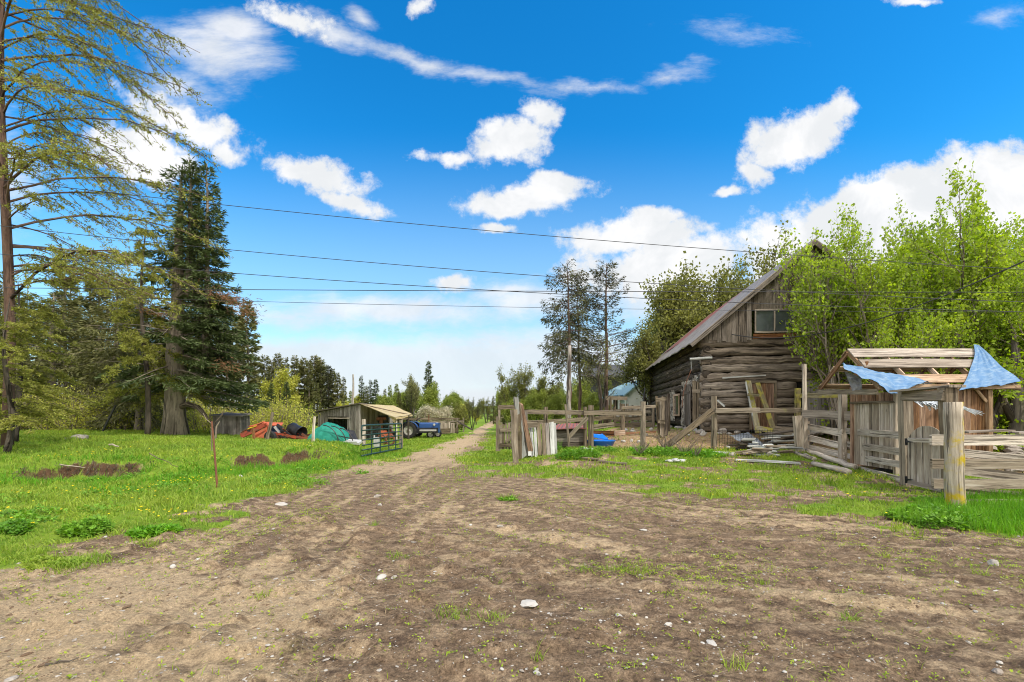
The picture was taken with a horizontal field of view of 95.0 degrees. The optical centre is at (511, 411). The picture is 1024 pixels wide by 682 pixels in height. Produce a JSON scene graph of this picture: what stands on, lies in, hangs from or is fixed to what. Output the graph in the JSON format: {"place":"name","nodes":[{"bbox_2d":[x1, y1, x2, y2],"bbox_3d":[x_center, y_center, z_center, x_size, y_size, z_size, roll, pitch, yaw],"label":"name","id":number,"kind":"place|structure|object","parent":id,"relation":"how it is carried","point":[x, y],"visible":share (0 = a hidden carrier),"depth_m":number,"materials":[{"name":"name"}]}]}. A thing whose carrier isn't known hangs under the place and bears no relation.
{"place":"outdoors","nodes":[
{"label":"outdoors","id":0,"kind":"place"},
{"bbox_2d":[15,294,919,311],"bbox_3d":[-0.151,-3.164,13.299,37.784,0.696,0.011,0,0,0],"label":"power cable","id":1,"kind":"object","parent":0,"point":[491,306],"visible":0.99,"depth_m":13.30,"materials":[{"name":"rubber"}]},
{"bbox_2d":[0,414,1023,681],"bbox_3d":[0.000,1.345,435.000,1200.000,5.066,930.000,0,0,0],"label":"ground","id":2,"kind":"structure","parent":0,"point":[976,660],"depth_m":4.59,"materials":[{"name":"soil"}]},
{"bbox_2d":[0,517,37,534],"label":"weed clump","id":3,"kind":"object","parent":2,"relation":"on","point":[12,526],"visible":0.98,"depth_m":6.55,"materials":[{"name":"green plant"}]},
{"bbox_2d":[0,299,74,452],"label":"larch tree","id":4,"kind":"object","parent":2,"relation":"on","point":[11,422],"visible":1,"depth_m":13.44,"materials":[{"name":"green plant"}]},
{"bbox_2d":[0,296,99,429],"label":"spruce tree","id":5,"kind":"object","parent":2,"relation":"on","point":[71,334],"visible":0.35,"depth_m":26.93,"materials":[{"name":"green plant"}]},
{"bbox_2d":[0,286,102,441],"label":"larch tree","id":6,"kind":"object","parent":2,"relation":"on","point":[49,313],"visible":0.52,"depth_m":16.00,"materials":[{"name":"green plant"}]},
{"bbox_2d":[19,553,90,569],"bbox_3d":[-5.081,1.675,5.235,0.719,0.164,0.438,0,0,0],"label":"weed clump","id":7,"kind":"object","parent":2,"relation":"on","point":[64,559],"visible":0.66,"depth_m":5.20,"materials":[{"name":"green plant"}]},
{"bbox_2d":[54,512,115,537],"bbox_3d":[-6.022,1.597,6.673,0.726,0.325,0.625,0,0,0],"label":"weed clump","id":8,"kind":"object","parent":2,"relation":"on","point":[90,526],"visible":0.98,"depth_m":6.56,"materials":[{"name":"green plant"}]},
{"bbox_2d":[59,271,161,429],"bbox_3d":[-22.013,-3.317,25.945,4.759,9.261,4.617,0,0,-28],"label":"spruce tree","id":9,"kind":"object","parent":2,"relation":"on","point":[88,379],"visible":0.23,"depth_m":25.30,"materials":[{"name":"green plant"}]},
{"bbox_2d":[0,0,233,447],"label":"larch tree","id":10,"kind":"object","parent":2,"relation":"on","point":[55,264],"visible":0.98,"depth_m":14.68,"materials":[{"name":"green plant"}]},
{"bbox_2d":[0,287,1023,292],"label":"power cable","id":11,"kind":"object","parent":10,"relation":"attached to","point":[533,291],"visible":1,"depth_m":12.99,"materials":[{"name":"rubber"}]},
{"bbox_2d":[2,254,1022,311],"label":"power cable","id":12,"kind":"object","parent":10,"relation":"attached to","point":[517,291],"visible":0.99,"depth_m":12.99,"materials":[{"name":"rubber"}]},
{"bbox_2d":[0,257,263,418],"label":"woods","id":13,"kind":"object","parent":2,"relation":"on","point":[79,303],"depth_m":32.88,"materials":[{"name":"green plant"}]},
{"bbox_2d":[82,285,188,431],"bbox_3d":[-19.440,-2.668,24.555,4.759,7.964,4.617,0,0,-37],"label":"spruce tree","id":14,"kind":"object","parent":2,"relation":"on","point":[114,350],"visible":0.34,"depth_m":23.60,"materials":[{"name":"green plant"}]},
{"bbox_2d":[84,222,210,434],"bbox_3d":[-16.548,-3.752,21.123,4.148,9.803,4.630,0,0,20],"label":"larch tree","id":15,"kind":"object","parent":2,"relation":"on","point":[147,354],"visible":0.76,"depth_m":20.96,"materials":[{"name":"green plant"}]},
{"bbox_2d":[124,521,184,538],"bbox_3d":[-4.994,1.625,6.572,0.808,0.221,0.505,0,0,0],"label":"weed clump","id":16,"kind":"object","parent":2,"relation":"on","point":[159,529],"visible":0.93,"depth_m":6.47,"materials":[{"name":"green plant"}]},
{"bbox_2d":[0,379,320,433],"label":"willow scrub","id":17,"kind":"object","parent":2,"relation":"on","point":[78,407],"visible":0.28,"depth_m":26.69,"materials":[{"name":"green plant"}]},
{"bbox_2d":[12,448,334,479],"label":"exposed roots","id":18,"kind":"object","parent":2,"relation":"on","point":[68,467],"visible":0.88,"depth_m":12.01,"materials":[{"name":"brown wood"}]},
{"bbox_2d":[130,235,229,410],"bbox_3d":[-16.013,-4.077,22.766,4.167,10.572,3.733,0,0,-25],"label":"larch tree","id":19,"kind":"object","parent":2,"relation":"on","point":[158,397],"visible":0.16,"depth_m":21.99,"materials":[{"name":"green plant"}]},
{"bbox_2d":[93,155,271,434],"bbox_3d":[-15.174,-5.369,22.184,8.422,13.124,6.649,0,0,0],"label":"spruce tree","id":20,"kind":"object","parent":2,"relation":"on","point":[212,325],"visible":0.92,"depth_m":21.71,"materials":[{"name":"green plant"}]},
{"bbox_2d":[0,444,394,523],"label":"meadow weeds","id":21,"kind":"object","parent":2,"relation":"on","point":[32,513],"visible":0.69,"depth_m":10.59,"materials":[{"name":"green plant"}]},
{"bbox_2d":[210,412,251,434],"bbox_3d":[-14.581,0.763,24.814,1.678,1.475,1.931,0,0,0],"label":"wooden hut","id":22,"kind":"object","parent":2,"relation":"on","point":[233,423],"visible":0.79,"depth_m":23.99,"materials":[{"name":"grey wood"}]},
{"bbox_2d":[240,421,310,439],"bbox_3d":[-10.523,0.901,20.891,3.580,0.967,1.450,0,0,0],"label":"pile","id":23,"kind":"object","parent":2,"relation":"on","point":[278,430],"visible":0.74,"depth_m":20.62,"materials":[{"name":"red paint"}]},
{"bbox_2d":[255,366,302,409],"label":"broadleaf tree","id":24,"kind":"object","parent":2,"relation":"on","point":[280,379],"visible":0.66,"depth_m":39.35,"materials":[{"name":"green plant"}]},
{"bbox_2d":[296,357,315,418],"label":"pine tree","id":25,"kind":"object","parent":2,"relation":"on","point":[300,367],"visible":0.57,"depth_m":42.72,"materials":[{"name":"green plant"}]},
{"bbox_2d":[302,361,317,424],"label":"pine tree","id":26,"kind":"object","parent":2,"relation":"on","point":[308,382],"visible":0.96,"depth_m":41.97,"materials":[{"name":"green plant"}]},
{"bbox_2d":[320,365,336,408],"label":"fir tree","id":27,"kind":"object","parent":2,"relation":"on","point":[329,386],"visible":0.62,"depth_m":41.91,"materials":[{"name":"green plant"}]},
{"bbox_2d":[307,422,357,441],"bbox_3d":[-7.741,1.100,20.579,2.072,1.285,1.442,0,0,0],"label":"covered heap","id":28,"kind":"object","parent":2,"relation":"on","point":[328,431],"visible":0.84,"depth_m":20.02,"materials":[{"name":"teal plastic"}]},
{"bbox_2d":[314,403,412,439],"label":"tool shed","id":29,"kind":"structure","parent":2,"relation":"on","point":[350,417],"depth_m":29.05,"materials":[{"name":"grey wood"}]},
{"bbox_2d":[361,423,401,456],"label":"farm gate","id":30,"kind":"structure","parent":2,"relation":"on","point":[380,437],"depth_m":17.99,"materials":[{"name":"grey metal"}]},
{"bbox_2d":[401,373,429,422],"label":"thin tree","id":31,"kind":"object","parent":2,"relation":"on","point":[413,393],"visible":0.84,"depth_m":55.52,"materials":[{"name":"green plant"}]},
{"bbox_2d":[403,415,441,438],"bbox_3d":[-5.812,0.945,30.113,2.429,1.515,1.875,0,0,0],"label":"farm tractor","id":32,"kind":"object","parent":2,"relation":"on","point":[430,429],"visible":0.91,"depth_m":30.02,"materials":[{"name":"metal"}]},
{"bbox_2d":[416,381,443,408],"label":"broadleaf tree","id":33,"kind":"object","parent":2,"relation":"on","point":[430,396],"visible":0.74,"depth_m":49.70,"materials":[{"name":"green plant"}]},
{"bbox_2d":[401,411,463,433],"bbox_3d":[-5.300,0.868,36.352,3.063,1.823,5.857,0,0,38],"label":"rail fence","id":34,"kind":"object","parent":2,"relation":"on","point":[445,430],"visible":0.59,"depth_m":35.95,"materials":[{"name":"brown wood"}]},
{"bbox_2d":[415,403,453,427],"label":"crab apple tree","id":35,"kind":"object","parent":2,"relation":"on","point":[431,412],"visible":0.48,"depth_m":37.23,"materials":[{"name":"white plant"}]},
{"bbox_2d":[258,378,612,422],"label":"distant woods","id":36,"kind":"object","parent":2,"relation":"on","point":[450,400],"depth_m":71.80,"materials":[{"name":"green plant"}]},
{"bbox_2d":[450,399,470,431],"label":"crab apple tree","id":37,"kind":"object","parent":2,"relation":"on","point":[457,412],"visible":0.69,"depth_m":40.25,"materials":[{"name":"green plant"}]},
{"bbox_2d":[1,428,935,681],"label":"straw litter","id":38,"kind":"object","parent":2,"relation":"on","point":[559,564],"visible":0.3,"depth_m":4.47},
{"bbox_2d":[5,478,991,671],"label":"grass tufts","id":39,"kind":"object","parent":2,"relation":"on","point":[95,558],"visible":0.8,"depth_m":5.00,"materials":[{"name":"green plant"}]},
{"bbox_2d":[496,405,514,450],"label":"wooden gate","id":40,"kind":"structure","parent":2,"relation":"on","point":[502,430],"depth_m":18.95,"materials":[{"name":"brown wood"}]},
{"bbox_2d":[0,422,1023,564],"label":"grass","id":41,"kind":"structure","parent":2,"relation":"on","point":[143,440],"depth_m":12.03,"materials":[{"name":"green plant"}]},
{"bbox_2d":[0,440,1023,537],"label":"tall grass","id":42,"kind":"structure","parent":2,"relation":"on","point":[1008,509],"depth_m":10.09,"materials":[{"name":"green plant"}]},
{"bbox_2d":[0,466,1023,681],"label":"seedling weeds","id":43,"kind":"object","parent":2,"relation":"on","point":[449,652],"visible":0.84,"depth_m":4.97,"materials":[{"name":"green plant"}]},
{"bbox_2d":[0,487,1023,681],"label":"soil clods","id":44,"kind":"object","parent":2,"relation":"on","point":[436,642],"visible":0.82,"depth_m":3.94,"materials":[{"name":"brown soil"}]},
{"bbox_2d":[510,409,517,462],"bbox_3d":[0.072,0.863,15.600,0.262,1.885,0.245,0,0,43],"label":"fence post","id":45,"kind":"object","parent":2,"relation":"on","point":[514,423],"visible":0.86,"depth_m":15.52,"materials":[{"name":"brown wood"}]},
{"bbox_2d":[495,362,534,404],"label":"thin tree","id":46,"kind":"object","parent":2,"relation":"on","point":[517,386],"visible":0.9,"depth_m":43.33,"materials":[{"name":"green plant"}]},
{"bbox_2d":[524,385,550,429],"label":"broadleaf tree","id":47,"kind":"object","parent":2,"relation":"on","point":[534,401],"visible":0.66,"depth_m":37.17,"materials":[{"name":"green plant"}]},
{"bbox_2d":[527,420,556,456],"bbox_3d":[1.057,1.013,16.701,1.096,1.401,0.448,0,0,0],"label":"board panel","id":48,"kind":"object","parent":2,"relation":"on","point":[548,441],"visible":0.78,"depth_m":16.71,"materials":[{"name":"white wood"}]},
{"bbox_2d":[523,374,563,419],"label":"broadleaf tree","id":49,"kind":"object","parent":2,"relation":"on","point":[542,384],"visible":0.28,"depth_m":43.79,"materials":[{"name":"green plant"}]},
{"bbox_2d":[541,392,564,424],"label":"broadleaf tree","id":50,"kind":"object","parent":2,"relation":"on","point":[554,402],"visible":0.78,"depth_m":34.15,"materials":[{"name":"green plant"}]},
{"bbox_2d":[566,345,571,422],"bbox_3d":[3.144,-1.085,26.026,0.305,5.161,0.331,0,0,0],"label":"wooden pole","id":51,"kind":"object","parent":2,"relation":"on","point":[568,395],"visible":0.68,"depth_m":25.91,"materials":[{"name":"grey wood"}]},
{"bbox_2d":[537,258,601,399],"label":"pine tree","id":52,"kind":"object","parent":2,"relation":"on","point":[561,347],"visible":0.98,"depth_m":30.06,"materials":[{"name":"green plant"}]},
{"bbox_2d":[556,423,586,446],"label":"animal coop","id":53,"kind":"structure","parent":2,"relation":"on","point":[576,439],"depth_m":17.98,"materials":[{"name":"brown wood"}]},
{"bbox_2d":[555,445,602,459],"bbox_3d":[2.231,1.332,15.602,1.741,0.508,1.101,0,0,0],"label":"weed clump","id":54,"kind":"object","parent":2,"relation":"on","point":[567,452],"visible":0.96,"depth_m":15.39,"materials":[{"name":"green plant"}]},
{"bbox_2d":[561,285,600,422],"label":"pine tree","id":55,"kind":"object","parent":2,"relation":"on","point":[580,388],"visible":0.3,"depth_m":32.89,"materials":[{"name":"green plant"}]},
{"bbox_2d":[524,401,645,447],"bbox_3d":[2.646,0.607,17.511,4.495,1.950,0.952,0,0,6],"label":"rail fence","id":56,"kind":"object","parent":2,"relation":"on","point":[590,412],"visible":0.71,"depth_m":17.18,"materials":[{"name":"brown wood"}]},
{"bbox_2d":[572,331,621,423],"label":"bare tree","id":57,"kind":"object","parent":2,"relation":"on","point":[599,380],"visible":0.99,"depth_m":26.72,"materials":[{"name":"green plant"}]},
{"bbox_2d":[581,364,625,398],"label":"tree","id":58,"kind":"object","parent":2,"relation":"on","point":[593,388],"depth_m":78.50,"materials":[{"name":"green plant"}]},
{"bbox_2d":[538,396,669,435],"bbox_3d":[5.250,0.265,23.708,5.152,1.996,6.462,0,0,-33],"label":"rail fence","id":59,"kind":"object","parent":2,"relation":"on","point":[622,424],"visible":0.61,"depth_m":25.32,"materials":[{"name":"brown wood"}]},
{"bbox_2d":[575,258,641,422],"bbox_3d":[6.375,-4.545,31.013,4.157,11.010,4.244,0,0,-24],"label":"pine tree","id":60,"kind":"object","parent":2,"relation":"on","point":[600,321],"visible":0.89,"depth_m":30.79,"materials":[{"name":"green plant"}]},
{"bbox_2d":[602,380,647,420],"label":"white house","id":61,"kind":"structure","parent":2,"relation":"on","point":[630,393],"depth_m":45.00,"materials":[{"name":"paint"}]},
{"bbox_2d":[606,396,651,427],"bbox_3d":[7.117,0.085,27.267,3.430,2.061,0.870,0,0,39],"label":"rail fence","id":62,"kind":"object","parent":2,"relation":"on","point":[611,398],"visible":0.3,"depth_m":27.95,"materials":[{"name":"brown wood"}]},
{"bbox_2d":[609,320,662,421],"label":"budding tree","id":63,"kind":"object","parent":2,"relation":"on","point":[648,356],"visible":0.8,"depth_m":33.60,"materials":[{"name":"green plant"}]},
{"bbox_2d":[655,396,666,436],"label":"fence post","id":64,"kind":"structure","parent":2,"relation":"on","point":[661,411],"depth_m":19.47,"materials":[{"name":"brown wood"}]},
{"bbox_2d":[631,445,691,455],"bbox_3d":[5.065,1.295,15.914,2.137,0.392,1.005,0,0,0],"label":"weed clump","id":65,"kind":"object","parent":2,"relation":"on","point":[663,451],"visible":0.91,"depth_m":15.72,"materials":[{"name":"green plant"}]},
{"bbox_2d":[627,264,712,360],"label":"budding tree","id":66,"kind":"object","parent":2,"relation":"on","point":[669,323],"visible":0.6,"depth_m":35.90,"materials":[{"name":"green plant"}]},
{"bbox_2d":[660,408,714,448],"bbox_3d":[6.255,0.651,16.691,2.234,1.571,0.131,0,0,-16],"label":"brace plank","id":67,"kind":"object","parent":2,"relation":"on","point":[697,422],"visible":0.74,"depth_m":16.71,"materials":[{"name":"brown wood"}]},
{"bbox_2d":[659,251,749,341],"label":"budding tree","id":68,"kind":"object","parent":2,"relation":"on","point":[709,306],"visible":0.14,"depth_m":38.52,"materials":[{"name":"green plant"}]},
{"bbox_2d":[710,214,795,309],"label":"budding tree","id":69,"kind":"object","parent":2,"relation":"on","point":[765,269],"visible":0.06,"depth_m":37.69,"materials":[{"name":"green plant"}]},
{"bbox_2d":[711,396,801,449],"bbox_3d":[8.850,0.490,17.034,3.135,2.118,0.451,0,0,7],"label":"rail fence","id":70,"kind":"object","parent":2,"relation":"on","point":[714,430],"visible":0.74,"depth_m":17.10,"materials":[{"name":"brown wood"}]},
{"bbox_2d":[729,444,805,455],"bbox_3d":[8.425,1.318,15.721,2.652,0.413,1.310,0,0,0],"label":"scrap pile","id":71,"kind":"object","parent":2,"relation":"on","point":[768,449],"visible":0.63,"depth_m":15.61,"materials":[{"name":"grey wood"}]},
{"bbox_2d":[644,239,895,435],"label":"log barn","id":72,"kind":"structure","parent":2,"relation":"on","point":[715,357],"depth_m":19.78,"materials":[{"name":"brown wood"}]},
{"bbox_2d":[683,384,690,425],"bbox_3d":[8.345,-0.292,22.349,0.084,2.012,1.290,0,0,8],"label":"side door","id":73,"kind":"structure","parent":72,"relation":"in","point":[687,392],"depth_m":22.22,"materials":[{"name":"grey wood"}]},
{"bbox_2d":[692,381,699,421],"bbox_3d":[8.281,-0.331,20.248,0.959,2.026,0.111,0,0,32],"label":"open door","id":74,"kind":"structure","parent":72,"relation":"in","point":[695,385],"depth_m":20.41,"materials":[{"name":"brown wood"}]},
{"bbox_2d":[749,380,776,429],"bbox_3d":[10.501,-0.277,19.666,1.079,2.054,0.107,0,0,8],"label":"front door","id":75,"kind":"structure","parent":72,"relation":"in","point":[769,388],"depth_m":19.64,"materials":[{"name":"brown wood"}]},
{"bbox_2d":[754,308,804,332],"bbox_3d":[11.699,-3.790,19.455,3.100,0.994,0.074,0,0,8],"label":"window frame","id":76,"kind":"structure","parent":72,"relation":"in","point":[765,321],"depth_m":19.59,"materials":[{"name":"white wood"}]},
{"bbox_2d":[807,380,849,427],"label":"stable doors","id":77,"kind":"structure","parent":72,"relation":"in","point":[820,401],"depth_m":19.43,"materials":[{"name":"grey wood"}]},
{"bbox_2d":[731,261,1023,338],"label":"service cable","id":78,"kind":"object","parent":72,"relation":"attached to","point":[891,314],"visible":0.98,"depth_m":15.13,"materials":[{"name":"rubber"}]},
{"bbox_2d":[760,429,812,446],"bbox_3d":[10.680,1.029,18.081,2.459,0.751,1.126,0,0,0],"label":"scrap pile","id":79,"kind":"object","parent":2,"relation":"on","point":[778,439],"visible":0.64,"depth_m":17.80,"materials":[{"name":"grey wood"}]},
{"bbox_2d":[792,416,804,453],"bbox_3d":[9.903,0.840,16.199,0.377,1.407,0.149,0,0,0],"label":"thick post","id":80,"kind":"object","parent":2,"relation":"on","point":[798,429],"visible":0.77,"depth_m":16.13,"materials":[{"name":"grey wood"}]},
{"bbox_2d":[802,364,808,448],"bbox_3d":[10.247,0.002,16.409,0.205,3.324,0.094,0,0,0],"label":"tall stake","id":81,"kind":"object","parent":2,"relation":"on","point":[804,392],"visible":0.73,"depth_m":16.38,"materials":[{"name":"grey wood"}]},
{"bbox_2d":[805,448,857,469],"bbox_3d":[10.007,1.472,14.835,0.200,0.399,2.974,0,0,9],"label":"wooden pole","id":82,"kind":"object","parent":2,"relation":"on","point":[844,463],"visible":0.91,"depth_m":14.43,"materials":[{"name":"grey wood"}]},
{"bbox_2d":[771,209,924,449],"bbox_3d":[12.724,-2.967,18.049,4.804,9.250,5.926,0,0,21],"label":"maple tree","id":83,"kind":"object","parent":2,"relation":"on","point":[813,321],"visible":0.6,"depth_m":17.19,"materials":[{"name":"green plant"}]},
{"bbox_2d":[808,394,899,481],"bbox_3d":[9.985,0.596,13.695,0.750,2.369,6.210,0,0,12],"label":"rail fence","id":84,"kind":"object","parent":2,"relation":"on","point":[842,443],"visible":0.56,"depth_m":14.72,"materials":[{"name":"grey wood"}]},
{"bbox_2d":[802,410,849,419],"bbox_3d":[10.286,0.105,15.402,0.065,0.342,1.854,0,0,-13],"label":"nailed board","id":85,"kind":"object","parent":84,"relation":"attached to","point":[822,414],"visible":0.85,"depth_m":15.46,"materials":[{"name":"grey wood"}]},
{"bbox_2d":[790,246,920,440],"bbox_3d":[13.054,-2.514,18.214,3.999,8.172,3.242,0,0,21],"label":"maple tree","id":86,"kind":"object","parent":2,"relation":"on","point":[835,438],"visible":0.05,"depth_m":17.98,"materials":[{"name":"green plant"}]},
{"bbox_2d":[792,215,1023,403],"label":"maple tree","id":87,"kind":"object","parent":2,"relation":"on","point":[915,319],"visible":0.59,"depth_m":15.85,"materials":[{"name":"green plant"}]},
{"bbox_2d":[807,325,1023,451],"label":"maple tree","id":88,"kind":"object","parent":2,"relation":"on","point":[1003,421],"visible":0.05,"depth_m":14.09,"materials":[{"name":"green plant"}]},
{"bbox_2d":[810,157,1023,437],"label":"maple tree","id":89,"kind":"object","parent":2,"relation":"on","point":[999,243],"visible":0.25,"depth_m":16.04,"materials":[{"name":"green plant"}]},
{"bbox_2d":[817,348,1021,474],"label":"garden shed","id":90,"kind":"structure","parent":2,"relation":"on","point":[871,408],"depth_m":12.67,"materials":[{"name":"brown wood"}]},
{"bbox_2d":[842,363,927,393],"bbox_3d":[9.677,-0.865,12.034,1.964,0.883,0.638,0,0,17],"label":"blue tarp","id":91,"kind":"object","parent":90,"relation":"on","point":[889,381],"visible":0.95,"depth_m":12.11,"materials":[{"name":"blue plastic"}]},
{"bbox_2d":[960,344,1019,389],"bbox_3d":[12.435,-1.211,12.149,2.316,1.360,0.954,0,0,-39],"label":"blue tarp","id":92,"kind":"object","parent":90,"relation":"on","point":[986,369],"visible":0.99,"depth_m":12.26,"materials":[{"name":"blue plastic"}]},
{"bbox_2d":[881,497,970,524],"bbox_3d":[6.510,1.564,7.371,1.257,0.362,0.924,0,0,0],"label":"weed clump","id":93,"kind":"object","parent":2,"relation":"on","point":[903,513],"visible":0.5,"depth_m":7.40,"materials":[{"name":"green plant"}]},
{"bbox_2d":[889,385,965,491],"bbox_3d":[8.798,0.635,9.968,0.603,2.322,1.552,0,0,0],"label":"gateway frame","id":94,"kind":"object","parent":2,"relation":"on","point":[906,398],"visible":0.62,"depth_m":10.35,"materials":[{"name":"grey wood"}]},
{"bbox_2d":[905,426,940,491],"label":"arched gate","id":95,"kind":"structure","parent":94,"relation":"attached to","point":[922,452],"depth_m":10.09,"materials":[{"name":"grey wood"}]},
{"bbox_2d":[943,402,965,507],"bbox_3d":[7.515,0.810,7.974,0.275,1.949,0.306,0,0,0],"label":"gate post","id":96,"kind":"object","parent":2,"relation":"on","point":[954,465],"visible":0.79,"depth_m":7.89,"materials":[{"name":"brown wood"}]},
{"bbox_2d":[910,506,1002,530],"bbox_3d":[6.618,1.578,7.022,1.312,0.332,0.732,0,0,0],"label":"weed clump","id":97,"kind":"object","parent":2,"relation":"on","point":[943,521],"visible":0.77,"depth_m":6.91,"materials":[{"name":"green plant"}]},
{"bbox_2d":[894,194,1023,356],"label":"maple tree","id":98,"kind":"object","parent":2,"relation":"on","point":[911,235],"visible":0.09,"depth_m":18.37,"materials":[{"name":"green plant"}]},
{"bbox_2d":[929,429,1023,504],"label":"rail fence","id":99,"kind":"object","parent":2,"relation":"on","point":[988,463],"visible":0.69,"depth_m":8.26,"materials":[{"name":"grey wood"}]},
{"bbox_2d":[939,229,1023,403],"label":"maple tree","id":100,"kind":"object","parent":2,"relation":"on","point":[1009,306],"visible":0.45,"depth_m":14.53,"materials":[{"name":"green plant"}]},
{"bbox_2d":[3,226,1017,301],"bbox_3d":[-0.148,-4.291,12.999,36.933,2.780,0.016,0,0,0],"label":"power cable","id":101,"kind":"object","parent":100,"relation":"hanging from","point":[511,273],"visible":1,"depth_m":12.99,"materials":[{"name":"rubber"}]},
{"bbox_2d":[3,180,1023,269],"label":"power cable","id":102,"kind":"object","parent":100,"relation":"hanging from","point":[510,232],"visible":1,"depth_m":12.99,"materials":[{"name":"rubber"}]},
{"bbox_2d":[964,449,1023,495],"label":"rail fence","id":103,"kind":"object","parent":2,"relation":"on","point":[988,473],"visible":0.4,"depth_m":9.19,"materials":[{"name":"grey wood"}]},
{"bbox_2d":[995,328,1023,452],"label":"leaning tree","id":104,"kind":"object","parent":2,"relation":"on","point":[1014,411],"visible":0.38,"depth_m":14.21,"materials":[{"name":"green plant"}]},
{"bbox_2d":[0,0,1023,408],"label":"sky","id":105,"kind":"structure","parent":0,"point":[699,124],"materials":[{"name":"blue"}]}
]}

